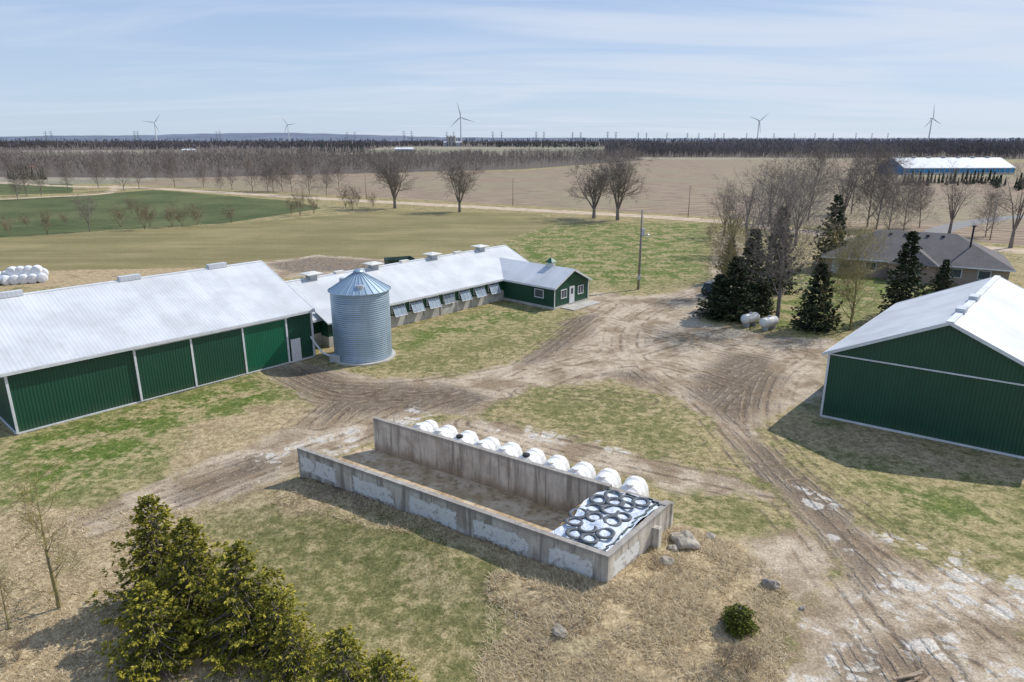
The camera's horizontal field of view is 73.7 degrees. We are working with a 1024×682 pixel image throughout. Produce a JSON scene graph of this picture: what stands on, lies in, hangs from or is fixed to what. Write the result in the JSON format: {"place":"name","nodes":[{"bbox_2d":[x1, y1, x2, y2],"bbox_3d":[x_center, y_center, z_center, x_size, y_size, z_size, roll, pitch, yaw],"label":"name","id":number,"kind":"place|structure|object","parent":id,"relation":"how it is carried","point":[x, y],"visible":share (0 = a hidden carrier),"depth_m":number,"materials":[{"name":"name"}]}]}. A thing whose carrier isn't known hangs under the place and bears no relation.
{"place":"outdoors","nodes":[
{"label":"outdoors","id":0,"kind":"place"},
{"bbox_2d":[0,507,309,681],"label":"dry grass","id":1,"kind":"structure","parent":0,"point":[15,620],"depth_m":30.56,"materials":[{"name":"plant"}]},
{"bbox_2d":[197,495,511,681],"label":"lawn grass","id":2,"kind":"structure","parent":0,"point":[429,630],"depth_m":32.30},
{"bbox_2d":[0,133,1022,141],"bbox_3d":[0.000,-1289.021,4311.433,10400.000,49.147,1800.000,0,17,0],"label":"hills","id":3,"kind":"structure","parent":0,"point":[251,136],"depth_m":3779.47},
{"bbox_2d":[0,142,1023,681],"bbox_3d":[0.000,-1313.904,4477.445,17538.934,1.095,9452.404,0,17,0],"label":"ground","id":4,"kind":"structure","parent":0,"point":[886,554],"depth_m":49.02,"materials":[{"name":"soil"}]},
{"bbox_2d":[0,552,25,628],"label":"bare sapling","id":5,"kind":"object","parent":4,"relation":"on","point":[3,597],"visible":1,"depth_m":29.46,"materials":[{"name":"brown plant"}]},
{"bbox_2d":[1,169,25,199],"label":"bare roadside tree","id":6,"kind":"object","parent":4,"relation":"on","point":[16,182],"visible":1,"depth_m":231.11,"materials":[{"name":"grey plant"}]},
{"bbox_2d":[0,627,35,660],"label":"twiggy bush","id":7,"kind":"object","parent":4,"relation":"on","point":[16,648],"visible":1,"depth_m":27.77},
{"bbox_2d":[7,158,36,195],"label":"bare roadside tree","id":8,"kind":"object","parent":4,"relation":"on","point":[22,170],"visible":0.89,"depth_m":249.03,"materials":[{"name":"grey plant"}]},
{"bbox_2d":[0,447,97,608],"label":"bare sapling","id":9,"kind":"object","parent":4,"relation":"on","point":[54,585],"visible":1,"depth_m":29.68,"materials":[{"name":"brown plant"}]},
{"bbox_2d":[51,156,76,188],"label":"bare roadside tree","id":10,"kind":"object","parent":4,"relation":"on","point":[64,164],"visible":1,"depth_m":275.32,"materials":[{"name":"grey plant"}]},
{"bbox_2d":[63,193,98,231],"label":"bare roadside tree","id":11,"kind":"object","parent":4,"relation":"on","point":[87,208],"visible":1,"depth_m":153.09,"materials":[{"name":"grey plant"}]},
{"bbox_2d":[79,153,107,188],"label":"bare roadside tree","id":12,"kind":"object","parent":4,"relation":"on","point":[96,168],"visible":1,"depth_m":282.46,"materials":[{"name":"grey plant"}]},
{"bbox_2d":[108,149,135,190],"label":"bare roadside tree","id":13,"kind":"object","parent":4,"relation":"on","point":[118,168],"visible":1,"depth_m":270.02,"materials":[{"name":"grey plant"}]},
{"bbox_2d":[126,198,151,228],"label":"leafless shrub","id":14,"kind":"object","parent":4,"relation":"on","point":[142,212],"visible":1,"depth_m":156.86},
{"bbox_2d":[84,493,219,631],"bbox_3d":[-15.868,9.698,30.713,5.571,6.224,5.360,6,18,18],"label":"spruce tree","id":15,"kind":"object","parent":4,"relation":"on","point":[144,556],"visible":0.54,"depth_m":30.00,"materials":[{"name":"green plant"}]},
{"bbox_2d":[95,580,216,681],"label":"spruce tree","id":16,"kind":"object","parent":4,"relation":"on","point":[151,625],"visible":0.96,"depth_m":26.84,"materials":[{"name":"green plant"}]},
{"bbox_2d":[0,260,315,434],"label":"green machine shed","id":17,"kind":"structure","parent":4,"relation":"on","point":[71,353],"depth_m":56.26,"materials":[{"name":"metal"}]},
{"bbox_2d":[135,328,245,399],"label":"sliding doors","id":18,"kind":"structure","parent":17,"relation":"in","point":[163,369],"depth_m":57.40,"materials":[{"name":"green metal"}]},
{"bbox_2d":[243,319,288,372],"bbox_3d":[-22.476,0.394,62.438,0.060,4.270,4.070,14,22,40],"label":"bright sliding door","id":19,"kind":"structure","parent":17,"relation":"in","point":[265,343],"depth_m":62.38,"materials":[{"name":"green metal"}]},
{"bbox_2d":[290,338,301,360],"bbox_3d":[-20.515,0.818,64.898,0.080,2.150,1.000,14,22,40],"label":"entry door","id":20,"kind":"structure","parent":17,"relation":"in","point":[295,343],"depth_m":64.83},
{"bbox_2d":[158,148,184,186],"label":"bare roadside tree","id":21,"kind":"object","parent":4,"relation":"on","point":[172,167],"visible":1,"depth_m":289.74,"materials":[{"name":"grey plant"}]},
{"bbox_2d":[145,516,251,664],"bbox_3d":[-13.827,10.263,29.397,5.243,5.858,5.044,5,17,15],"label":"spruce tree","id":22,"kind":"object","parent":4,"relation":"on","point":[189,568],"visible":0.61,"depth_m":28.83,"materials":[{"name":"green plant"}]},
{"bbox_2d":[162,539,305,681],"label":"spruce tree","id":23,"kind":"object","parent":4,"relation":"on","point":[232,626],"visible":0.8,"depth_m":27.85,"materials":[{"name":"green plant"}]},
{"bbox_2d":[239,151,260,190],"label":"bare roadside tree","id":24,"kind":"object","parent":4,"relation":"on","point":[248,168],"visible":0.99,"depth_m":270.33,"materials":[{"name":"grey plant"}]},
{"bbox_2d":[261,160,282,191],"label":"bare roadside tree","id":25,"kind":"object","parent":4,"relation":"on","point":[270,170],"visible":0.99,"depth_m":265.88,"materials":[{"name":"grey plant"}]},
{"bbox_2d":[227,587,328,679],"bbox_3d":[-9.800,11.800,27.826,4.004,3.584,3.729,8,18,24],"label":"spruce tree","id":26,"kind":"object","parent":4,"relation":"on","point":[273,615],"visible":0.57,"depth_m":27.49,"materials":[{"name":"green plant"}]},
{"bbox_2d":[278,154,301,189],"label":"bare roadside tree","id":27,"kind":"object","parent":4,"relation":"on","point":[290,167],"visible":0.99,"depth_m":264.92,"materials":[{"name":"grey plant"}]},
{"bbox_2d":[259,613,341,681],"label":"spruce tree","id":28,"kind":"object","parent":4,"relation":"on","point":[293,653],"visible":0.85,"depth_m":26.46,"materials":[{"name":"green plant"}]},
{"bbox_2d":[294,153,320,194],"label":"bare roadside tree","id":29,"kind":"object","parent":4,"relation":"on","point":[306,169],"visible":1,"depth_m":252.77,"materials":[{"name":"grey plant"}]},
{"bbox_2d":[0,146,646,176],"bbox_3d":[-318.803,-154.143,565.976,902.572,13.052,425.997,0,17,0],"label":"leafless woods","id":30,"kind":"object","parent":4,"relation":"on","point":[144,156],"visible":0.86,"depth_m":523.15,"materials":[{"name":"plant"}]},
{"bbox_2d":[315,161,336,195],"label":"bare roadside tree","id":31,"kind":"object","parent":4,"relation":"on","point":[326,177],"visible":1,"depth_m":249.81,"materials":[{"name":"grey plant"}]},
{"bbox_2d":[0,139,659,149],"bbox_3d":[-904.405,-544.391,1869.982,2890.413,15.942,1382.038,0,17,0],"label":"distant woods","id":32,"kind":"object","parent":4,"relation":"on","point":[151,144],"visible":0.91,"depth_m":1635.48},
{"bbox_2d":[327,153,345,186],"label":"bare roadside tree","id":33,"kind":"object","parent":4,"relation":"on","point":[338,167],"visible":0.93,"depth_m":295.76,"materials":[{"name":"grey plant"}]},
{"bbox_2d":[298,623,390,681],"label":"spruce tree","id":34,"kind":"object","parent":4,"relation":"on","point":[334,668],"visible":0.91,"depth_m":24.75,"materials":[{"name":"green plant"}]},
{"bbox_2d":[310,269,395,365],"bbox_3d":[-15.007,-2.521,65.233,7.450,8.760,6.200,-12,20,-34],"label":"grain bin","id":35,"kind":"object","parent":4,"relation":"on","point":[360,313],"visible":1,"depth_m":63.70,"materials":[{"name":"metal"}]},
{"bbox_2d":[358,648,421,681],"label":"spruce tree","id":36,"kind":"object","parent":4,"relation":"on","point":[383,664],"visible":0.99,"depth_m":23.98,"materials":[{"name":"green plant"}]},
{"bbox_2d":[362,142,417,208],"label":"bare maple tree","id":37,"kind":"object","parent":4,"relation":"on","point":[386,176],"visible":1,"depth_m":202.20,"materials":[{"name":"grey plant"}]},
{"bbox_2d":[285,244,528,347],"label":"dairy barn","id":38,"kind":"structure","parent":4,"relation":"on","point":[432,284],"depth_m":82.14,"materials":[{"name":"white metal"}]},
{"bbox_2d":[391,282,500,316],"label":"window frames","id":39,"kind":"structure","parent":38,"relation":"in","point":[495,282],"depth_m":81.96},
{"bbox_2d":[413,419,438,431],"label":"calf hutch","id":40,"kind":"object","parent":4,"relation":"on","point":[430,425],"visible":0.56,"depth_m":47.56,"materials":[{"name":"white plastic"}]},
{"bbox_2d":[269,478,587,587],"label":"dry grass","id":41,"kind":"structure","parent":4,"relation":"on","point":[397,513],"depth_m":36.72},
{"bbox_2d":[432,425,457,437],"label":"calf hutch","id":42,"kind":"object","parent":4,"relation":"on","point":[450,431],"visible":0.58,"depth_m":46.73,"materials":[{"name":"white plastic"}]},
{"bbox_2d":[300,141,596,152],"bbox_3d":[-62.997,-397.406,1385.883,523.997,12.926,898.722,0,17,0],"label":"distant conifers","id":43,"kind":"object","parent":4,"relation":"on","point":[538,145],"visible":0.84,"depth_m":1483.85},
{"bbox_2d":[431,149,491,211],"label":"bare maple tree","id":44,"kind":"object","parent":4,"relation":"on","point":[460,184],"visible":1,"depth_m":193.09,"materials":[{"name":"grey plant"}]},
{"bbox_2d":[453,430,478,443],"bbox_3d":[-3.367,6.895,45.894,1.576,1.517,2.100,10,19,29],"label":"calf hutch","id":45,"kind":"object","parent":4,"relation":"on","point":[469,436],"visible":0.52,"depth_m":45.83,"materials":[{"name":"white plastic"}]},
{"bbox_2d":[297,417,673,582],"bbox_3d":[-2.638,8.636,39.078,22.485,2.720,6.407,10,20,31],"label":"bunker silo","id":46,"kind":"object","parent":4,"relation":"on","point":[519,506],"visible":0.59,"depth_m":39.03,"materials":[{"name":"concrete"}]},
{"bbox_2d":[551,488,665,551],"bbox_3d":[4.040,9.632,34.762,5.412,2.612,5.952,12,20,35],"label":"silage heap","id":47,"kind":"object","parent":46,"relation":"on","point":[607,519],"visible":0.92,"depth_m":33.73,"materials":[{"name":"plastic"}]},
{"bbox_2d":[473,436,500,450],"bbox_3d":[-1.900,7.195,44.998,1.576,1.478,2.100,14,22,39],"label":"calf hutch","id":48,"kind":"object","parent":4,"relation":"on","point":[492,443],"visible":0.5,"depth_m":44.88,"materials":[{"name":"white plastic"}]},
{"bbox_2d":[496,442,522,456],"bbox_3d":[-0.433,7.455,44.090,1.577,1.478,2.100,10,19,29],"label":"calf hutch","id":49,"kind":"object","parent":4,"relation":"on","point":[512,449],"visible":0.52,"depth_m":44.07,"materials":[{"name":"white plastic"}]},
{"bbox_2d":[0,137,1023,141],"bbox_3d":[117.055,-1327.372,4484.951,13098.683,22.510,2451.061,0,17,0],"label":"distant woods","id":50,"kind":"object","parent":4,"relation":"on","point":[582,139],"visible":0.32,"depth_m":3514.89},
{"bbox_2d":[7,166,1023,190],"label":"distant spruce row","id":51,"kind":"object","parent":4,"relation":"on","point":[993,180],"visible":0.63,"depth_m":313.31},
{"bbox_2d":[519,448,545,463],"bbox_3d":[1.033,7.681,43.171,1.576,1.517,2.100,11,20,32],"label":"calf hutch","id":52,"kind":"object","parent":4,"relation":"on","point":[536,455],"visible":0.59,"depth_m":43.08,"materials":[{"name":"white plastic"}]},
{"bbox_2d":[499,257,599,310],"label":"milkhouse","id":53,"kind":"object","parent":4,"relation":"on","point":[550,285],"visible":0.99,"depth_m":87.03,"materials":[{"name":"green metal"}]},
{"bbox_2d":[543,454,569,470],"bbox_3d":[2.500,7.992,42.279,1.576,1.478,2.100,9,19,28],"label":"calf hutch","id":54,"kind":"object","parent":4,"relation":"on","point":[560,462],"visible":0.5,"depth_m":42.27,"materials":[{"name":"white plastic"}]},
{"bbox_2d":[551,623,568,637],"bbox_3d":[2.006,12.242,28.785,0.635,0.299,0.857,-7,18,-24],"label":"boulder","id":55,"kind":"object","parent":4,"relation":"on","point":[556,630],"visible":0.98,"depth_m":28.63,"materials":[{"name":"stone"}]},
{"bbox_2d":[567,461,595,478],"bbox_3d":[3.967,8.245,41.368,1.577,1.478,2.100,12,20,34],"label":"calf hutch","id":56,"kind":"object","parent":4,"relation":"on","point":[584,469],"visible":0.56,"depth_m":41.32,"materials":[{"name":"white plastic"}]},
{"bbox_2d":[564,151,627,218],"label":"bare maple tree","id":57,"kind":"object","parent":4,"relation":"on","point":[595,194],"visible":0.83,"depth_m":178.20,"materials":[{"name":"grey plant"}]},
{"bbox_2d":[594,468,621,487],"bbox_3d":[5.433,8.507,40.461,1.576,1.478,2.100,9,19,28],"label":"calf hutch","id":58,"kind":"object","parent":4,"relation":"on","point":[609,476],"visible":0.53,"depth_m":40.46,"materials":[{"name":"white plastic"}]},
{"bbox_2d":[591,138,661,219],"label":"bare maple tree","id":59,"kind":"object","parent":4,"relation":"on","point":[619,172],"visible":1,"depth_m":172.58,"materials":[{"name":"brown plant"}]},
{"bbox_2d":[619,476,648,496],"bbox_3d":[6.900,8.788,39.559,1.576,1.478,2.100,9,19,27],"label":"calf hutch","id":60,"kind":"object","parent":4,"relation":"on","point":[636,484],"visible":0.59,"depth_m":39.43,"materials":[{"name":"white plastic"}]},
{"bbox_2d":[637,210,648,289],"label":"utility pole","id":61,"kind":"object","parent":4,"relation":"on","point":[642,231],"visible":0.98,"depth_m":94.45,"materials":[{"name":"grey wood"}]},
{"bbox_2d":[669,530,700,549],"bbox_3d":[8.777,10.112,34.636,1.460,0.894,1.297,0,17,0],"label":"boulder","id":62,"kind":"object","parent":4,"relation":"on","point":[685,539],"visible":0.96,"depth_m":34.28,"materials":[{"name":"stone"}]},
{"bbox_2d":[692,273,738,320],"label":"spruce tree","id":63,"kind":"object","parent":4,"relation":"on","point":[714,291],"visible":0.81,"depth_m":79.81,"materials":[{"name":"green plant"}]},
{"bbox_2d":[704,172,742,235],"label":"bare yard tree","id":64,"kind":"object","parent":4,"relation":"on","point":[711,203],"visible":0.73,"depth_m":145.51,"materials":[{"name":"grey plant"}]},
{"bbox_2d":[694,203,759,281],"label":"bare ash tree","id":65,"kind":"object","parent":4,"relation":"on","point":[726,241],"visible":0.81,"depth_m":90.05,"materials":[{"name":"brown plant"}]},
{"bbox_2d":[706,633,750,668],"bbox_3d":[8.680,12.490,27.243,1.498,1.584,1.789,-6,18,-20],"label":"twiggy bush","id":66,"kind":"object","parent":4,"relation":"on","point":[726,648],"visible":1,"depth_m":27.25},
{"bbox_2d":[704,255,764,324],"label":"spruce tree","id":67,"kind":"object","parent":4,"relation":"on","point":[735,284],"visible":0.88,"depth_m":78.91,"materials":[{"name":"green plant"}]},
{"bbox_2d":[713,174,763,237],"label":"bare ash tree","id":68,"kind":"object","parent":4,"relation":"on","point":[734,210],"visible":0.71,"depth_m":121.81,"materials":[{"name":"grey plant"}]},
{"bbox_2d":[720,602,762,640],"bbox_3d":[9.896,12.004,29.613,1.828,1.385,1.718,-8,18,-24],"label":"juniper bush","id":69,"kind":"object","parent":4,"relation":"on","point":[737,617],"visible":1,"depth_m":29.24,"materials":[{"name":"green plant"}]},
{"bbox_2d":[740,312,759,326],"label":"propane tank","id":70,"kind":"object","parent":4,"relation":"on","point":[749,319],"visible":1,"depth_m":76.88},
{"bbox_2d":[729,643,774,671],"bbox_3d":[9.493,12.655,27.076,1.284,1.358,1.534,-11,20,-33],"label":"twiggy bush","id":71,"kind":"object","parent":4,"relation":"on","point":[746,655],"visible":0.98,"depth_m":27.04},
{"bbox_2d":[732,228,774,306],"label":"spruce tree","id":72,"kind":"object","parent":4,"relation":"on","point":[748,260],"visible":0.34,"depth_m":85.05,"materials":[{"name":"green plant"}]},
{"bbox_2d":[730,157,779,226],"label":"bare yard tree","id":73,"kind":"object","parent":4,"relation":"on","point":[752,197],"visible":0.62,"depth_m":155.16,"materials":[{"name":"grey plant"}]},
{"bbox_2d":[745,278,775,316],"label":"spruce tree","id":74,"kind":"object","parent":4,"relation":"on","point":[765,300],"visible":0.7,"depth_m":81.69,"materials":[{"name":"green plant"}]},
{"bbox_2d":[727,169,797,270],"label":"bare ash tree","id":75,"kind":"object","parent":4,"relation":"on","point":[755,212],"visible":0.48,"depth_m":101.58,"materials":[{"name":"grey plant"}]},
{"bbox_2d":[759,315,778,330],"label":"propane tank","id":76,"kind":"object","parent":4,"relation":"on","point":[769,321],"visible":1,"depth_m":75.42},
{"bbox_2d":[725,161,813,249],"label":"bare ash tree","id":77,"kind":"object","parent":4,"relation":"on","point":[775,202],"visible":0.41,"depth_m":117.93,"materials":[{"name":"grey plant"}]},
{"bbox_2d":[761,578,780,590],"bbox_3d":[12.312,11.589,32.440,0.922,0.654,0.587,10,20,31],"label":"boulder","id":78,"kind":"object","parent":4,"relation":"on","point":[771,584],"visible":0.9,"depth_m":32.22,"materials":[{"name":"stone"}]},
{"bbox_2d":[757,146,804,219],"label":"bare yard tree","id":79,"kind":"object","parent":4,"relation":"on","point":[773,167],"visible":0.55,"depth_m":167.19,"materials":[{"name":"grey plant"}]},
{"bbox_2d":[760,205,804,294],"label":"spruce tree","id":80,"kind":"object","parent":4,"relation":"on","point":[790,284],"visible":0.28,"depth_m":93.05,"materials":[{"name":"green plant"}]},
{"bbox_2d":[713,143,859,319],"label":"bare ash tree","id":81,"kind":"object","parent":4,"relation":"on","point":[783,256],"visible":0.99,"depth_m":75.94,"materials":[{"name":"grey plant"}]},
{"bbox_2d":[766,143,824,227],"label":"bare yard tree","id":82,"kind":"object","parent":4,"relation":"on","point":[791,175],"visible":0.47,"depth_m":158.80,"materials":[{"name":"grey plant"}]},
{"bbox_2d":[780,161,833,244],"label":"bare yard tree","id":83,"kind":"object","parent":4,"relation":"on","point":[797,223],"visible":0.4,"depth_m":132.49,"materials":[{"name":"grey plant"}]},
{"bbox_2d":[603,137,1023,159],"bbox_3d":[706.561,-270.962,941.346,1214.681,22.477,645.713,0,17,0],"label":"leafless woods","id":84,"kind":"object","parent":4,"relation":"on","point":[937,146],"visible":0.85,"depth_m":759.16,"materials":[{"name":"plant"}]},
{"bbox_2d":[789,262,846,334],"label":"spruce tree","id":85,"kind":"object","parent":4,"relation":"on","point":[809,315],"visible":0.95,"depth_m":74.97,"materials":[{"name":"green plant"}]},
{"bbox_2d":[789,138,849,220],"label":"bare yard tree","id":86,"kind":"object","parent":4,"relation":"on","point":[820,161],"visible":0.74,"depth_m":171.04,"materials":[{"name":"grey plant"}]},
{"bbox_2d":[802,194,848,265],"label":"spruce tree","id":87,"kind":"object","parent":4,"relation":"on","point":[839,216],"visible":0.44,"depth_m":109.16,"materials":[{"name":"green plant"}]},
{"bbox_2d":[821,139,872,226],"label":"bare yard tree","id":88,"kind":"object","parent":4,"relation":"on","point":[849,183],"visible":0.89,"depth_m":158.99,"materials":[{"name":"grey plant"}]},
{"bbox_2d":[796,206,903,330],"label":"bare ash tree","id":89,"kind":"object","parent":4,"relation":"on","point":[844,253],"visible":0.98,"depth_m":73.39,"materials":[{"name":"brown plant"}]},
{"bbox_2d":[830,141,878,213],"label":"bare yard tree","id":90,"kind":"object","parent":4,"relation":"on","point":[860,159],"visible":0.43,"depth_m":188.07,"materials":[{"name":"grey plant"}]},
{"bbox_2d":[842,138,905,227],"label":"bare yard tree","id":91,"kind":"object","parent":4,"relation":"on","point":[865,179],"visible":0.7,"depth_m":158.98,"materials":[{"name":"grey plant"}]},
{"bbox_2d":[851,141,918,229],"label":"bare yard tree","id":92,"kind":"object","parent":4,"relation":"on","point":[885,169],"visible":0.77,"depth_m":154.97,"materials":[{"name":"grey plant"}]},
{"bbox_2d":[869,163,922,230],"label":"bare yard tree","id":93,"kind":"object","parent":4,"relation":"on","point":[895,194],"visible":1,"depth_m":144.93,"materials":[{"name":"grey plant"}]},
{"bbox_2d":[876,231,930,315],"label":"spruce tree","id":94,"kind":"object","parent":4,"relation":"on","point":[902,294],"visible":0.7,"depth_m":78.69,"materials":[{"name":"green plant"}]},
{"bbox_2d":[881,162,934,230],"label":"bare yard tree","id":95,"kind":"object","parent":4,"relation":"on","point":[914,190],"visible":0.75,"depth_m":151.59,"materials":[{"name":"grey plant"}]},
{"bbox_2d":[892,669,933,681],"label":"log pile","id":96,"kind":"object","parent":4,"relation":"on","point":[914,674],"visible":1,"depth_m":26.74,"materials":[{"name":"brown wood"}]},
{"bbox_2d":[822,225,1015,284],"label":"brick bungalow","id":97,"kind":"object","parent":4,"relation":"on","point":[971,261],"visible":0.61,"depth_m":101.02,"materials":[{"name":"concrete"}]},
{"bbox_2d":[841,261,990,278],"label":"window glass","id":98,"kind":"structure","parent":97,"relation":"in","point":[956,273],"depth_m":98.91,"materials":[{"name":"grey"}]},
{"bbox_2d":[823,253,1015,279],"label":"window frames and door","id":99,"kind":"structure","parent":97,"relation":"in","point":[876,261],"depth_m":98.62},
{"bbox_2d":[820,275,1023,458],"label":"green storage shed","id":100,"kind":"structure","parent":4,"relation":"on","point":[946,366],"depth_m":48.12,"materials":[{"name":"metal"}]},
{"bbox_2d":[904,174,942,227],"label":"bare yard tree","id":101,"kind":"object","parent":4,"relation":"on","point":[923,195],"visible":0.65,"depth_m":159.81,"materials":[{"name":"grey plant"}]},
{"bbox_2d":[926,259,957,291],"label":"spruce tree","id":102,"kind":"object","parent":4,"relation":"on","point":[941,279],"visible":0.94,"depth_m":94.13,"materials":[{"name":"green plant"}]},
{"bbox_2d":[934,157,990,233],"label":"bare yard tree","id":103,"kind":"object","parent":4,"relation":"on","point":[952,211],"visible":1,"depth_m":148.02,"materials":[{"name":"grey plant"}]},
{"bbox_2d":[968,183,1013,236],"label":"bare yard tree","id":104,"kind":"object","parent":4,"relation":"on","point":[991,215],"visible":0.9,"depth_m":145.75,"materials":[{"name":"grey plant"}]},
{"bbox_2d":[985,138,1023,247],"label":"bare yard tree","id":105,"kind":"object","parent":4,"relation":"on","point":[1015,226],"visible":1,"depth_m":130.26,"materials":[{"name":"brown plant"}]},
{"bbox_2d":[0,0,1023,138],"label":"sky","id":106,"kind":"structure","parent":0,"point":[672,69],"materials":[{"name":"blue"}]},
{"bbox_2d":[472,523,795,681],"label":"dry grass","id":107,"kind":"structure","parent":0,"point":[772,619],"depth_m":29.51,"materials":[{"name":"plant"}]},
{"bbox_2d":[880,156,1015,174],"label":"blue dairy barn","id":108,"kind":"structure","parent":0,"point":[998,165],"depth_m":395.91,"materials":[{"name":"white metal"}]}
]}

